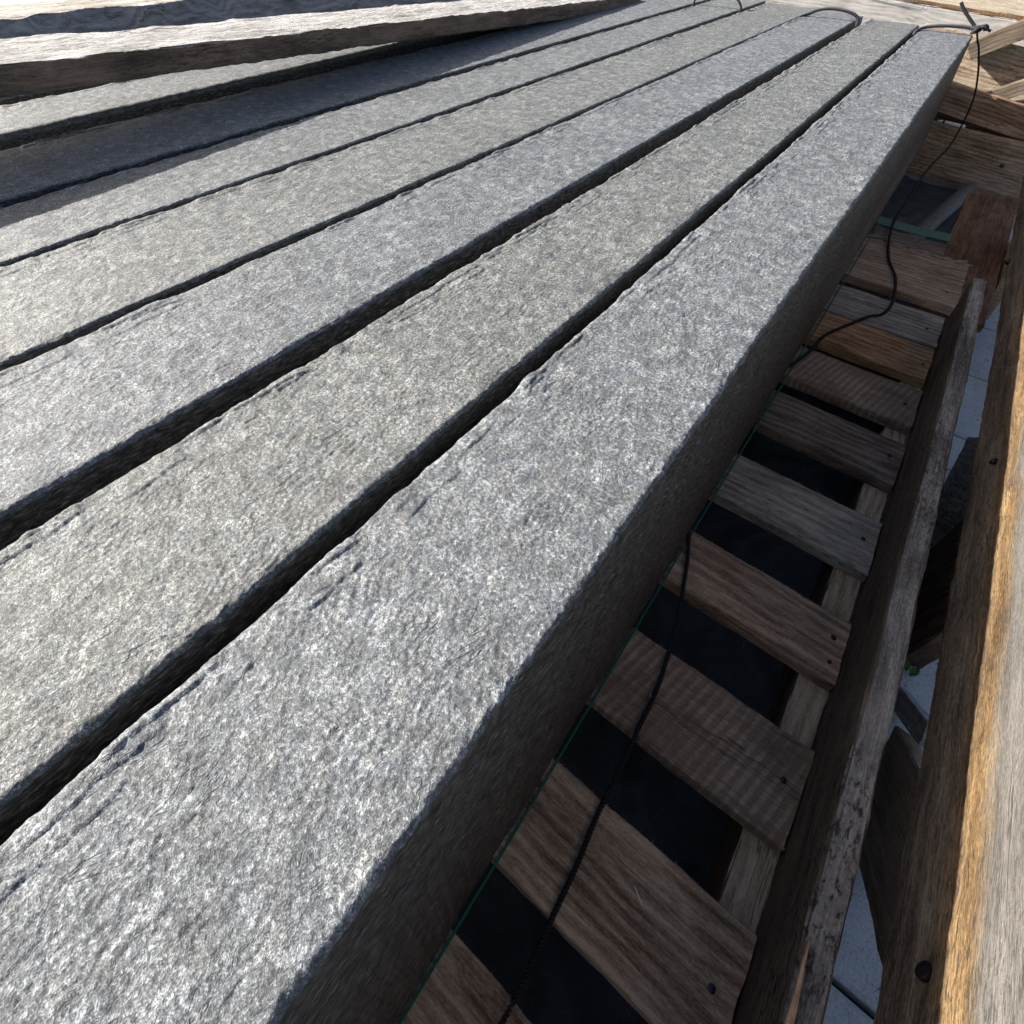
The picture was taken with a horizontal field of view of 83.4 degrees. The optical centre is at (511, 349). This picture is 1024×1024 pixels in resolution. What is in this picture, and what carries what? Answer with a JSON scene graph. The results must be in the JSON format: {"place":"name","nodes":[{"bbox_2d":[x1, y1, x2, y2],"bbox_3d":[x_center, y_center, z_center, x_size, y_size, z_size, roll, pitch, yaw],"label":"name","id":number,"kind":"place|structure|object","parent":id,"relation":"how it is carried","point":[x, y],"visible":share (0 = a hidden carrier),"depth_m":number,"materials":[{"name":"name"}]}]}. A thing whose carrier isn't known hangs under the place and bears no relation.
{"place":"outdoors","nodes":[
{"label":"outdoors","id":0,"kind":"place"},
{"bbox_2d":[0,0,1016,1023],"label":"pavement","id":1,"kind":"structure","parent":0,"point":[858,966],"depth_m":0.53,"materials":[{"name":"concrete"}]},
{"bbox_2d":[0,83,109,104],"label":"stone post","id":2,"kind":"object","parent":1,"relation":"on","point":[14,100],"visible":0.01,"depth_m":1.03,"materials":[{"name":"grey stone"}]},
{"bbox_2d":[0,0,460,38],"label":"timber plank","id":3,"kind":"object","parent":2,"relation":"on","point":[50,17],"visible":0.4,"depth_m":1.23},
{"bbox_2d":[452,175,961,1023],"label":"plastic sheet","id":4,"kind":"object","parent":1,"relation":"on","point":[678,821],"visible":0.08,"depth_m":0.61,"materials":[{"name":"black plastic"}]},
{"bbox_2d":[907,182,977,238],"bbox_3d":[1.182,-0.368,1.597,0.599,0.040,0.040,-30,48,-32],"label":"pipe","id":5,"kind":"object","parent":4,"relation":"on","point":[936,218],"visible":0.48,"depth_m":1.60,"materials":[{"name":"grey metal"}]},
{"bbox_2d":[395,0,1023,1023],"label":"wooden crate","id":6,"kind":"object","parent":1,"relation":"on","point":[921,824],"visible":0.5,"depth_m":0.51,"materials":[{"name":"wood"}]},
{"bbox_2d":[0,23,533,149],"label":"stone post","id":7,"kind":"object","parent":6,"relation":"on","point":[25,122],"visible":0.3,"depth_m":1.04,"materials":[{"name":"grey stone"}]},
{"bbox_2d":[0,0,711,207],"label":"stone post","id":8,"kind":"object","parent":6,"relation":"in","point":[38,168],"visible":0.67,"depth_m":0.96,"materials":[{"name":"grey stone"}]},
{"bbox_2d":[0,0,640,97],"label":"timber beam","id":9,"kind":"structure","parent":8,"relation":"on","point":[40,63],"depth_m":0.97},
{"bbox_2d":[0,0,765,266],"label":"stone post","id":10,"kind":"object","parent":6,"relation":"on","point":[46,223],"visible":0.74,"depth_m":0.83,"materials":[{"name":"grey stone"}]},
{"bbox_2d":[692,0,741,12],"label":"twine","id":11,"kind":"object","parent":10,"relation":"attached to","point":[738,1],"visible":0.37,"depth_m":1.81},
{"bbox_2d":[0,3,816,370],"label":"stone post","id":12,"kind":"object","parent":6,"relation":"on","point":[62,295],"visible":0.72,"depth_m":0.68,"materials":[{"name":"grey stone"}]},
{"bbox_2d":[0,11,862,550],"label":"stone post","id":13,"kind":"object","parent":6,"relation":"on","point":[90,413],"visible":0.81,"depth_m":0.53,"materials":[{"name":"grey stone"}]},
{"bbox_2d":[796,7,859,27],"bbox_3d":[0.925,-0.946,1.723,0.177,0.135,0.112,26,45,28],"label":"twine","id":14,"kind":"object","parent":13,"relation":"attached to","point":[855,15],"visible":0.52,"depth_m":1.71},
{"bbox_2d":[0,19,918,845],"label":"stone post","id":15,"kind":"object","parent":6,"relation":"on","point":[130,599],"visible":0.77,"depth_m":0.38,"materials":[{"name":"grey stone"}]},
{"bbox_2d":[0,29,972,1023],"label":"stone post","id":16,"kind":"object","parent":6,"relation":"on","point":[306,797],"visible":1,"depth_m":0.30,"materials":[{"name":"grey stone"}]},
{"bbox_2d":[910,1,991,38],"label":"twine","id":17,"kind":"object","parent":16,"relation":"attached to","point":[973,27],"visible":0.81,"depth_m":1.55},
{"bbox_2d":[788,31,979,367],"bbox_3d":[0.880,-0.397,1.218,0.113,0.315,1.379,26,45,28],"label":"hanging cord","id":18,"kind":"object","parent":17,"relation":"hanging from","point":[807,353],"visible":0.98,"depth_m":1.23,"materials":[{"name":"black rubber"}]},
{"bbox_2d":[498,529,690,1023],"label":"cord","id":19,"kind":"object","parent":6,"relation":"on","point":[543,937],"visible":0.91,"depth_m":0.47,"materials":[{"name":"black plastic"}]},
{"bbox_2d":[398,223,879,1023],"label":"plastic strap","id":20,"kind":"object","parent":6,"relation":"on","point":[594,699],"visible":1,"depth_m":0.52,"materials":[{"name":"plastic"}]},
{"bbox_2d":[876,216,951,241],"bbox_3d":[0.829,-0.327,1.377,0.387,0.009,0.050,26,45,28],"label":"plastic strap","id":21,"kind":"object","parent":6,"relation":"on","point":[915,230],"visible":0.37,"depth_m":1.32,"materials":[{"name":"green plastic"}]},
{"bbox_2d":[937,120,965,127],"bbox_3d":[1.312,-0.676,1.718,0.075,0.010,0.010,29,47,27],"label":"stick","id":22,"kind":"object","parent":6,"relation":"on","point":[951,123],"visible":1,"depth_m":1.72,"materials":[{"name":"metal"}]},
{"bbox_2d":[904,659,919,675],"bbox_3d":[0.467,0.374,0.684,0.018,0.008,0.030,-20,44,-24],"label":"weed sprig","id":23,"kind":"object","parent":1,"relation":"on","point":[914,670],"visible":0.48,"depth_m":0.68,"materials":[{"name":"green plant"}]},
{"bbox_2d":[832,983,873,1019],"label":"ground","id":24,"kind":"structure","parent":0,"point":[854,1002],"depth_m":0.49,"materials":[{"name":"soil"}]}
]}

